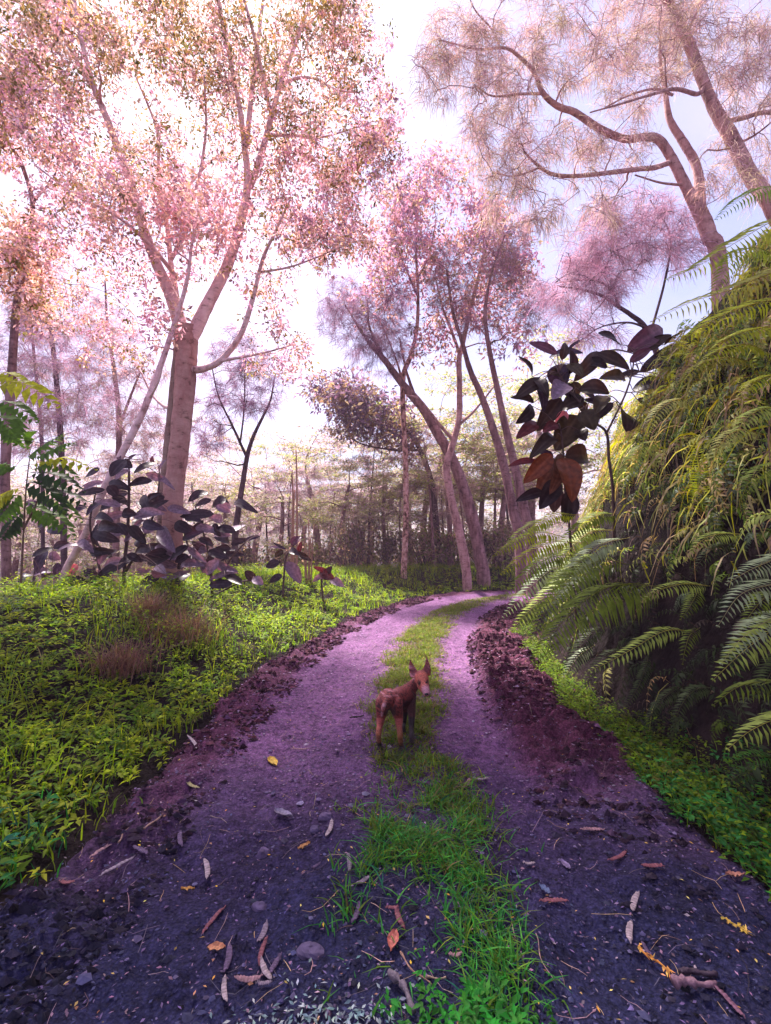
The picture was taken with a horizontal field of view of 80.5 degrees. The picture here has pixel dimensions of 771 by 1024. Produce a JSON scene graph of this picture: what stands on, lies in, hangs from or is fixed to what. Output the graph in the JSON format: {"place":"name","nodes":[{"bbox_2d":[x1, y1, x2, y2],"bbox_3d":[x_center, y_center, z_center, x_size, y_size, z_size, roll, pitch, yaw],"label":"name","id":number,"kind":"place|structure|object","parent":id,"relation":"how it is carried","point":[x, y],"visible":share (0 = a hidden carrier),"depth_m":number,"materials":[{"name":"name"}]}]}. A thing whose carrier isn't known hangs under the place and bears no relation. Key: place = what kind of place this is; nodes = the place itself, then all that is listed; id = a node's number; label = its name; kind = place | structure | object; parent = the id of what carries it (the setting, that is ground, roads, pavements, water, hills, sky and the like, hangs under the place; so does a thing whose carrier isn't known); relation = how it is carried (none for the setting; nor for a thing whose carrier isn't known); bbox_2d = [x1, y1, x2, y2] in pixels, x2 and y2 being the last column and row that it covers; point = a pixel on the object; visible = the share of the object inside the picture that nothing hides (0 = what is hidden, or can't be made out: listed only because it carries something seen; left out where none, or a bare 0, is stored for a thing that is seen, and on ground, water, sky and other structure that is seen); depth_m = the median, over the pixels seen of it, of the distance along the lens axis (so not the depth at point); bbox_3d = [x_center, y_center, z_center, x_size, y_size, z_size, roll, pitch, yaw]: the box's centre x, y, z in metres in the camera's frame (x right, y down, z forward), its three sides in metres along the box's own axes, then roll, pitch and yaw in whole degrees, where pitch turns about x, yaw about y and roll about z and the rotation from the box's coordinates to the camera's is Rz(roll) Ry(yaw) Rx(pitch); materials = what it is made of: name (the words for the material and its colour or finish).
{"place":"outdoors","nodes":[
{"label":"outdoors","id":0,"kind":"place"},
{"bbox_2d":[0,515,584,559],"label":"hill","id":1,"kind":"structure","parent":0,"point":[558,533],"depth_m":117.15,"materials":[{"name":"green plant"}]},
{"bbox_2d":[0,588,770,1023],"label":"dirt road","id":2,"kind":"structure","parent":0,"point":[586,902],"depth_m":1.99,"materials":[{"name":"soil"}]},
{"bbox_2d":[296,941,323,959],"bbox_3d":[-0.272,1.592,1.650,0.111,0.038,0.077,0,-4,0],"label":"stone","id":3,"kind":"object","parent":2,"relation":"on","point":[308,950],"visible":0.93,"depth_m":1.64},
{"bbox_2d":[210,955,440,1023],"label":"fallen leaflets","id":4,"kind":"object","parent":2,"relation":"on","point":[330,1007],"visible":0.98,"depth_m":1.38,"materials":[{"name":"plant"}]},
{"bbox_2d":[14,643,749,1023],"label":"twig litter","id":5,"kind":"object","parent":2,"relation":"on","point":[382,909],"visible":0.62,"depth_m":1.73,"materials":[{"name":"wood"}]},
{"bbox_2d":[0,595,770,1023],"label":"mud clods","id":6,"kind":"object","parent":2,"relation":"on","point":[64,921],"visible":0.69,"depth_m":2.24,"materials":[{"name":"soil"}]},
{"bbox_2d":[0,617,770,1023],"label":"leaf litter","id":7,"kind":"object","parent":2,"relation":"on","point":[392,885],"visible":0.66,"depth_m":1.79,"materials":[{"name":"plant"}]},
{"bbox_2d":[387,968,415,1013],"bbox_3d":[0.055,1.485,1.417,0.035,0.029,0.151,2,-5,-30],"label":"stick","id":8,"kind":"object","parent":2,"relation":"on","point":[394,976],"visible":0.94,"depth_m":1.43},
{"bbox_2d":[375,657,430,753],"bbox_3d":[0.134,1.385,3.233,0.593,0.613,0.307,8,-9,-62],"label":"dog","id":9,"kind":"object","parent":2,"relation":"on","point":[399,703],"visible":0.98,"depth_m":3.25},
{"bbox_2d":[379,962,557,1023],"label":"clover patch","id":10,"kind":"object","parent":2,"relation":"on","point":[501,1014],"visible":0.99,"depth_m":1.35,"materials":[{"name":"green plant"}]},
{"bbox_2d":[670,974,716,989],"bbox_3d":[1.003,1.525,1.478,0.140,0.039,0.042,0,-4,0],"label":"stick","id":11,"kind":"object","parent":2,"relation":"on","point":[679,981],"visible":1,"depth_m":1.47,"materials":[{"name":"wood"}]},
{"bbox_2d":[0,269,770,906],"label":"ground","id":12,"kind":"structure","parent":0,"point":[712,635],"depth_m":3.81,"materials":[{"name":"plant"}]},
{"bbox_2d":[0,372,60,445],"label":"feather leaved sapling","id":13,"kind":"object","parent":12,"relation":"on","point":[17,425],"visible":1,"depth_m":4.86,"materials":[{"name":"green plant"}]},
{"bbox_2d":[0,67,71,593],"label":"edge tree","id":14,"kind":"object","parent":12,"relation":"on","point":[5,449],"visible":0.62,"depth_m":9.04,"materials":[{"name":"pink plant"}]},
{"bbox_2d":[0,278,73,590],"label":"ironwood","id":15,"kind":"object","parent":12,"relation":"on","point":[42,488],"visible":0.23,"depth_m":14.46,"materials":[{"name":"pink plant"}]},
{"bbox_2d":[0,424,97,596],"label":"feather leaved sapling","id":16,"kind":"object","parent":12,"relation":"on","point":[46,483],"visible":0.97,"depth_m":6.34,"materials":[{"name":"green plant"}]},
{"bbox_2d":[0,481,107,588],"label":"umbrella tree","id":17,"kind":"object","parent":12,"relation":"on","point":[15,563],"visible":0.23,"depth_m":17.92,"materials":[{"name":"green plant"}]},
{"bbox_2d":[0,238,134,567],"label":"ironwood","id":18,"kind":"object","parent":12,"relation":"on","point":[55,366],"visible":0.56,"depth_m":12.89,"materials":[{"name":"pink plant"}]},
{"bbox_2d":[0,491,137,589],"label":"umbrella tree","id":19,"kind":"object","parent":12,"relation":"on","point":[53,543],"visible":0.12,"depth_m":18.10,"materials":[{"name":"green plant"}]},
{"bbox_2d":[10,447,134,581],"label":"umbrella tree","id":20,"kind":"object","parent":12,"relation":"on","point":[21,478],"visible":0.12,"depth_m":23.85,"materials":[{"name":"green plant"}]},
{"bbox_2d":[0,454,190,592],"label":"purple leaved shrub","id":21,"kind":"object","parent":12,"relation":"on","point":[109,530],"visible":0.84,"depth_m":7.65,"materials":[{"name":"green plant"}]},
{"bbox_2d":[0,479,216,568],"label":"umbrella tree","id":22,"kind":"object","parent":12,"relation":"on","point":[78,560],"visible":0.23,"depth_m":16.00,"materials":[{"name":"green plant"}]},
{"bbox_2d":[53,630,198,688],"bbox_3d":[-2.550,1.359,4.499,1.278,0.422,1.364,-1,-4,12],"label":"dry grass tuft","id":23,"kind":"object","parent":12,"relation":"on","point":[126,662],"visible":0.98,"depth_m":4.34,"materials":[{"name":"plant"}]},
{"bbox_2d":[35,280,224,577],"bbox_3d":[-9.376,-2.138,16.315,7.989,12.734,4.718,-2,-5,24],"label":"ironwood","id":24,"kind":"object","parent":12,"relation":"on","point":[115,381],"visible":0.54,"depth_m":15.94,"materials":[{"name":"pink plant"}]},
{"bbox_2d":[85,583,206,622],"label":"dry grass tuft","id":25,"kind":"object","parent":12,"relation":"on","point":[150,602],"visible":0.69,"depth_m":5.92,"materials":[{"name":"plant"}]},
{"bbox_2d":[29,431,276,542],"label":"umbrella tree","id":26,"kind":"object","parent":12,"relation":"on","point":[157,461],"visible":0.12,"depth_m":26.50,"materials":[{"name":"green plant"}]},
{"bbox_2d":[58,163,258,584],"bbox_3d":[-3.818,-2.647,8.571,3.129,8.734,2.329,-2,-5,25],"label":"leaning tree","id":27,"kind":"object","parent":12,"relation":"on","point":[172,201],"visible":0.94,"depth_m":8.29,"materials":[{"name":"pink plant"}]},
{"bbox_2d":[73,592,251,651],"bbox_3d":[-2.576,1.296,5.759,1.993,0.641,2.002,1,-4,-12],"label":"dry grass tuft","id":28,"kind":"object","parent":12,"relation":"on","point":[196,626],"visible":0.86,"depth_m":5.54,"materials":[{"name":"plant"}]},
{"bbox_2d":[95,470,232,552],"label":"umbrella tree","id":29,"kind":"object","parent":12,"relation":"on","point":[198,486],"visible":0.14,"depth_m":17.95,"materials":[{"name":"green plant"}]},
{"bbox_2d":[123,432,278,557],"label":"umbrella tree","id":30,"kind":"object","parent":12,"relation":"on","point":[196,472],"visible":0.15,"depth_m":32.69,"materials":[{"name":"green plant"}]},
{"bbox_2d":[146,490,262,596],"bbox_3d":[-3.152,0.556,8.400,2.122,1.979,2.006,0,-4,0],"label":"purple leaved shrub","id":31,"kind":"object","parent":12,"relation":"on","point":[212,562],"visible":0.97,"depth_m":7.98,"materials":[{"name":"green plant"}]},
{"bbox_2d":[0,0,420,585],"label":"spreading tree","id":32,"kind":"object","parent":12,"relation":"on","point":[185,369],"visible":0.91,"depth_m":8.84,"materials":[{"name":"pink plant"}]},
{"bbox_2d":[149,469,291,562],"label":"umbrella tree","id":33,"kind":"object","parent":12,"relation":"on","point":[197,475],"visible":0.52,"depth_m":16.96,"materials":[{"name":"green plant"}]},
{"bbox_2d":[202,540,276,573],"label":"forest bush","id":34,"kind":"object","parent":12,"relation":"on","point":[245,558],"visible":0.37,"depth_m":15.87,"materials":[{"name":"green plant"}]},
{"bbox_2d":[190,319,297,574],"bbox_3d":[-4.413,-1.944,13.543,3.063,8.580,3.997,3,-5,-40],"label":"ironwood","id":35,"kind":"object","parent":12,"relation":"on","point":[245,405],"visible":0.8,"depth_m":13.51,"materials":[{"name":"pink plant"}]},
{"bbox_2d":[150,414,383,570],"bbox_3d":[-5.872,0.512,25.037,12.574,10.396,12.316,0,-4,0],"label":"umbrella tree","id":36,"kind":"object","parent":12,"relation":"on","point":[258,528],"visible":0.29,"depth_m":24.91,"materials":[{"name":"brown plant"}]},
{"bbox_2d":[240,471,295,569],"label":"tree","id":37,"kind":"object","parent":12,"relation":"on","point":[269,532],"visible":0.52,"depth_m":22.09,"materials":[{"name":"green plant"}]},
{"bbox_2d":[0,559,555,889],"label":"verge plants","id":38,"kind":"object","parent":12,"relation":"on","point":[42,807],"visible":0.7,"depth_m":4.21,"materials":[{"name":"green plant"}]},
{"bbox_2d":[211,441,351,565],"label":"umbrella tree","id":39,"kind":"object","parent":12,"relation":"on","point":[324,519],"visible":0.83,"depth_m":18.36,"materials":[{"name":"beige plant"}]},
{"bbox_2d":[216,461,352,558],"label":"umbrella tree","id":40,"kind":"object","parent":12,"relation":"on","point":[275,484],"visible":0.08,"depth_m":35.79,"materials":[{"name":"green plant"}]},
{"bbox_2d":[266,536,311,598],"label":"purple leaved shrub","id":41,"kind":"object","parent":12,"relation":"on","point":[293,570],"visible":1,"depth_m":9.46,"materials":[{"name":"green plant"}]},
{"bbox_2d":[256,532,323,573],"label":"forest bush","id":42,"kind":"object","parent":12,"relation":"on","point":[282,556],"visible":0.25,"depth_m":16.67,"materials":[{"name":"green plant"}]},
{"bbox_2d":[184,413,401,564],"bbox_3d":[-4.149,0.188,22.300,10.984,8.819,8.874,-1,-4,16],"label":"umbrella tree","id":43,"kind":"object","parent":12,"relation":"on","point":[331,441],"visible":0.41,"depth_m":21.78,"materials":[{"name":"brown plant"}]},
{"bbox_2d":[290,450,297,563],"bbox_3d":[-2.603,0.045,13.031,0.231,3.688,0.070,0,-4,0],"label":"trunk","id":44,"kind":"object","parent":12,"relation":"on","point":[292,526],"visible":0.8,"depth_m":13.02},
{"bbox_2d":[269,460,323,560],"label":"tree","id":45,"kind":"object","parent":12,"relation":"on","point":[300,486],"visible":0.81,"depth_m":19.15,"materials":[{"name":"green plant"}]},
{"bbox_2d":[215,445,381,545],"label":"umbrella tree","id":46,"kind":"object","parent":12,"relation":"on","point":[302,533],"visible":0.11,"depth_m":26.24,"materials":[{"name":"green plant"}]},
{"bbox_2d":[0,441,605,577],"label":"wood","id":47,"kind":"object","parent":12,"relation":"on","point":[543,515],"visible":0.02,"depth_m":57.92,"materials":[{"name":"brown plant"}]},
{"bbox_2d":[284,535,363,568],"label":"forest bush","id":48,"kind":"object","parent":12,"relation":"on","point":[318,558],"visible":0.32,"depth_m":18.37,"materials":[{"name":"green plant"}]},
{"bbox_2d":[313,566,343,603],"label":"purple leaved shrub","id":49,"kind":"object","parent":12,"relation":"on","point":[325,574],"visible":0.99,"depth_m":9.85,"materials":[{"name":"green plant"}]},
{"bbox_2d":[285,427,402,565],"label":"umbrella tree","id":50,"kind":"object","parent":12,"relation":"on","point":[348,490],"visible":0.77,"depth_m":18.36,"materials":[{"name":"beige plant"}]},
{"bbox_2d":[313,513,390,570],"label":"forest bush","id":51,"kind":"object","parent":12,"relation":"on","point":[352,542],"visible":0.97,"depth_m":16.71,"materials":[{"name":"brown plant"}]},
{"bbox_2d":[303,444,429,569],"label":"umbrella tree","id":52,"kind":"object","parent":12,"relation":"on","point":[343,476],"visible":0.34,"depth_m":22.52,"materials":[{"name":"green plant"}]},
{"bbox_2d":[293,358,443,564],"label":"dark crown tree","id":53,"kind":"object","parent":12,"relation":"on","point":[346,395],"visible":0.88,"depth_m":18.41,"materials":[{"name":"brown plant"}]},
{"bbox_2d":[337,431,399,569],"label":"tree","id":54,"kind":"object","parent":12,"relation":"on","point":[367,473],"visible":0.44,"depth_m":19.91,"materials":[{"name":"green plant"}]},
{"bbox_2d":[320,453,450,564],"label":"umbrella tree","id":55,"kind":"object","parent":12,"relation":"on","point":[386,514],"visible":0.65,"depth_m":18.17,"materials":[{"name":"green plant"}]},
{"bbox_2d":[359,526,419,567],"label":"forest bush","id":56,"kind":"object","parent":12,"relation":"on","point":[387,552],"visible":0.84,"depth_m":17.72,"materials":[{"name":"green plant"}]},
{"bbox_2d":[336,139,462,578],"bbox_3d":[0.576,-5.561,15.504,4.608,15.974,4.580,0,-4,0],"label":"slender tree","id":57,"kind":"object","parent":12,"relation":"on","point":[409,209],"visible":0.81,"depth_m":15.12,"materials":[{"name":"pink plant"}]},
{"bbox_2d":[308,264,490,586],"bbox_3d":[0.009,-2.979,15.927,5.793,11.449,4.449,3,-5,-34],"label":"ironwood","id":58,"kind":"object","parent":12,"relation":"on","point":[483,578],"visible":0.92,"depth_m":15.27,"materials":[{"name":"pink plant"}]},
{"bbox_2d":[380,468,422,563],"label":"tree","id":59,"kind":"object","parent":12,"relation":"on","point":[391,499],"visible":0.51,"depth_m":18.86,"materials":[{"name":"green plant"}]},
{"bbox_2d":[390,522,447,566],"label":"forest bush","id":60,"kind":"object","parent":12,"relation":"on","point":[420,542],"visible":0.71,"depth_m":18.29,"materials":[{"name":"green plant"}]},
{"bbox_2d":[393,423,445,564],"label":"tree","id":61,"kind":"object","parent":12,"relation":"on","point":[426,445],"visible":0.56,"depth_m":18.11,"materials":[{"name":"green plant"}]},
{"bbox_2d":[346,439,499,548],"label":"umbrella tree","id":62,"kind":"object","parent":12,"relation":"on","point":[485,519],"visible":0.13,"depth_m":23.46,"materials":[{"name":"green plant"}]},
{"bbox_2d":[358,368,535,566],"bbox_3d":[2.790,-1.345,21.276,9.353,9.835,9.458,0,-4,0],"label":"umbrella tree","id":63,"kind":"object","parent":12,"relation":"on","point":[476,436],"visible":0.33,"depth_m":19.66,"materials":[{"name":"brown plant"}]},
{"bbox_2d":[371,408,524,567],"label":"umbrella tree","id":64,"kind":"object","parent":12,"relation":"on","point":[421,482],"visible":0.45,"depth_m":18.70,"materials":[{"name":"green plant"}]},
{"bbox_2d":[411,521,501,566],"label":"forest bush","id":65,"kind":"object","parent":12,"relation":"on","point":[444,543],"visible":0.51,"depth_m":18.35,"materials":[{"name":"green plant"}]},
{"bbox_2d":[433,465,479,531],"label":"tree","id":66,"kind":"object","parent":12,"relation":"on","point":[473,486],"visible":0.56,"depth_m":17.61,"materials":[{"name":"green plant"}]},
{"bbox_2d":[377,391,553,513],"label":"umbrella tree","id":67,"kind":"object","parent":12,"relation":"on","point":[477,413],"visible":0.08,"depth_m":26.94,"materials":[{"name":"green plant"}]},
{"bbox_2d":[414,227,525,593],"bbox_3d":[2.444,-3.275,13.685,3.404,11.917,3.572,0,-4,0],"label":"ironwood","id":68,"kind":"object","parent":12,"relation":"on","point":[515,520],"visible":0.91,"depth_m":13.60,"materials":[{"name":"purple plant"}]},
{"bbox_2d":[402,134,548,590],"bbox_3d":[2.992,-5.087,14.964,5.080,15.669,4.255,0,-4,0],"label":"slender tree","id":69,"kind":"object","parent":12,"relation":"on","point":[477,237],"visible":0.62,"depth_m":14.56,"materials":[{"name":"pink plant"}]},
{"bbox_2d":[402,407,563,531],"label":"umbrella tree","id":70,"kind":"object","parent":12,"relation":"on","point":[481,511],"visible":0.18,"depth_m":19.80,"materials":[{"name":"green plant"}]},
{"bbox_2d":[464,512,525,569],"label":"forest bush","id":71,"kind":"object","parent":12,"relation":"on","point":[508,533],"visible":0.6,"depth_m":17.82,"materials":[{"name":"green plant"}]},
{"bbox_2d":[462,418,536,565],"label":"tree","id":72,"kind":"object","parent":12,"relation":"on","point":[495,493],"visible":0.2,"depth_m":19.90,"materials":[{"name":"green plant"}]},
{"bbox_2d":[430,404,596,567],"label":"umbrella tree","id":73,"kind":"object","parent":12,"relation":"on","point":[503,502],"visible":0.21,"depth_m":18.48,"materials":[{"name":"green plant"}]},
{"bbox_2d":[471,214,557,596],"bbox_3d":[3.616,-3.287,12.968,2.651,11.836,3.433,-2,-5,29],"label":"ironwood","id":74,"kind":"object","parent":12,"relation":"on","point":[520,490],"visible":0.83,"depth_m":12.89,"materials":[{"name":"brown plant"}]},
{"bbox_2d":[441,405,599,525],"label":"umbrella tree","id":75,"kind":"object","parent":12,"relation":"on","point":[586,466],"visible":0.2,"depth_m":19.88,"materials":[{"name":"green plant"}]},
{"bbox_2d":[437,324,630,535],"bbox_3d":[7.752,-2.395,22.623,10.756,12.267,10.877,1,-4,-17],"label":"umbrella tree","id":76,"kind":"object","parent":12,"relation":"on","point":[532,506],"visible":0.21,"depth_m":21.91,"materials":[{"name":"beige plant"}]},
{"bbox_2d":[493,512,583,634],"bbox_3d":[1.756,0.748,5.265,1.086,1.380,2.607,-2,-5,29],"label":"fern","id":77,"kind":"object","parent":12,"relation":"on","point":[556,546],"visible":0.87,"depth_m":4.37,"materials":[{"name":"green plant"}]},
{"bbox_2d":[462,349,632,549],"bbox_3d":[11.233,-1.882,27.171,13.241,14.102,13.094,-3,-5,32],"label":"umbrella tree","id":78,"kind":"object","parent":12,"relation":"on","point":[575,519],"visible":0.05,"depth_m":26.32,"materials":[{"name":"green plant"}]},
{"bbox_2d":[396,0,729,311],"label":"ironwood","id":79,"kind":"object","parent":12,"relation":"on","point":[674,164],"visible":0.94,"depth_m":7.63,"materials":[{"name":"pink plant"}]},
{"bbox_2d":[537,512,629,606],"bbox_3d":[2.150,0.503,4.844,1.037,1.039,0.826,0,-4,0],"label":"fern","id":80,"kind":"object","parent":12,"relation":"on","point":[592,543],"visible":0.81,"depth_m":4.88,"materials":[{"name":"green plant"}]},
{"bbox_2d":[561,625,623,686],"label":"fern","id":81,"kind":"object","parent":12,"relation":"on","point":[586,647],"visible":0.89,"depth_m":4.51,"materials":[{"name":"green plant"}]},
{"bbox_2d":[528,556,664,665],"bbox_3d":[1.812,0.831,4.218,1.358,0.838,1.347,0,-4,0],"label":"fern","id":82,"kind":"object","parent":12,"relation":"on","point":[593,590],"visible":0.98,"depth_m":3.74,"materials":[{"name":"green plant"}]},
{"bbox_2d":[508,324,687,665],"bbox_3d":[2.439,-0.240,5.007,2.185,3.998,0.810,1,-4,-8],"label":"purple leaved shrub","id":83,"kind":"object","parent":12,"relation":"on","point":[548,472],"visible":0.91,"depth_m":5.06,"materials":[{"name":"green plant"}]},
{"bbox_2d":[518,180,723,359],"bbox_3d":[4.577,-3.121,8.575,5.153,7.722,2.704,2,-4,-22],"label":"ironwood","id":84,"kind":"object","parent":12,"relation":"on","point":[594,273],"visible":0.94,"depth_m":8.12,"materials":[{"name":"pink plant"}]},
{"bbox_2d":[508,602,770,901],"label":"roadside weeds","id":85,"kind":"object","parent":12,"relation":"on","point":[701,801],"visible":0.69,"depth_m":2.64,"materials":[{"name":"green plant"}]},
{"bbox_2d":[585,626,700,672],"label":"fern","id":86,"kind":"object","parent":12,"relation":"on","point":[645,636],"visible":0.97,"depth_m":3.19,"materials":[{"name":"green plant"}]},
{"bbox_2d":[533,225,770,815],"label":"hanging fern thicket","id":87,"kind":"object","parent":12,"relation":"on","point":[638,410],"visible":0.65,"depth_m":3.81,"materials":[{"name":"green plant"}]},
{"bbox_2d":[619,651,711,742],"bbox_3d":[1.947,1.330,3.248,0.486,0.424,1.191,0,-4,4],"label":"fern","id":88,"kind":"object","parent":12,"relation":"on","point":[675,696],"visible":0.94,"depth_m":3.05,"materials":[{"name":"green plant"}]},
{"bbox_2d":[623,563,709,619],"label":"fern","id":89,"kind":"object","parent":12,"relation":"on","point":[691,592],"visible":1,"depth_m":3.23,"materials":[{"name":"green plant"}]},
{"bbox_2d":[580,0,770,228],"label":"ironwood","id":90,"kind":"object","parent":12,"relation":"on","point":[750,175],"visible":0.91,"depth_m":8.12,"materials":[{"name":"pink plant"}]},
{"bbox_2d":[619,398,770,503],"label":"fern","id":91,"kind":"object","parent":12,"relation":"on","point":[734,440],"visible":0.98,"depth_m":3.05,"materials":[{"name":"green plant"}]},
{"bbox_2d":[686,432,709,511],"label":"fern","id":92,"kind":"object","parent":12,"relation":"on","point":[695,486],"visible":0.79,"depth_m":3.68,"materials":[{"name":"green plant"}]},
{"bbox_2d":[650,186,770,344],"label":"fern","id":93,"kind":"object","parent":12,"relation":"on","point":[740,250],"visible":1,"depth_m":3.20,"materials":[{"name":"green plant"}]},
{"bbox_2d":[689,531,739,576],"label":"fern","id":94,"kind":"object","parent":12,"relation":"on","point":[722,537],"visible":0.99,"depth_m":3.04,"materials":[{"name":"green plant"}]},
{"bbox_2d":[675,327,770,404],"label":"fern","id":95,"kind":"object","parent":12,"relation":"on","point":[757,350],"visible":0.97,"depth_m":3.09,"materials":[{"name":"green plant"}]},
{"bbox_2d":[711,611,770,699],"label":"fern","id":96,"kind":"object","parent":12,"relation":"on","point":[757,631],"visible":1,"depth_m":2.30,"materials":[{"name":"green plant"}]},
{"bbox_2d":[712,679,770,706],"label":"fern","id":97,"kind":"object","parent":12,"relation":"on","point":[747,682],"visible":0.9,"depth_m":2.22,"materials":[{"name":"green plant"}]},
{"bbox_2d":[716,553,770,629],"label":"fern","id":98,"kind":"object","parent":12,"relation":"on","point":[757,594],"visible":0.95,"depth_m":2.46,"materials":[{"name":"green plant"}]},
{"bbox_2d":[721,711,770,789],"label":"fern","id":99,"kind":"object","parent":12,"relation":"on","point":[765,716],"visible":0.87,"depth_m":2.17,"materials":[{"name":"green plant"}]},
{"bbox_2d":[0,0,770,536],"label":"sky","id":100,"kind":"structure","parent":0,"point":[690,114],"materials":[{"name":"white"}]},
{"bbox_2d":[298,593,572,1023],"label":"grass","id":101,"kind":"structure","parent":0,"point":[496,959],"depth_m":2.15,"materials":[{"name":"plant"}]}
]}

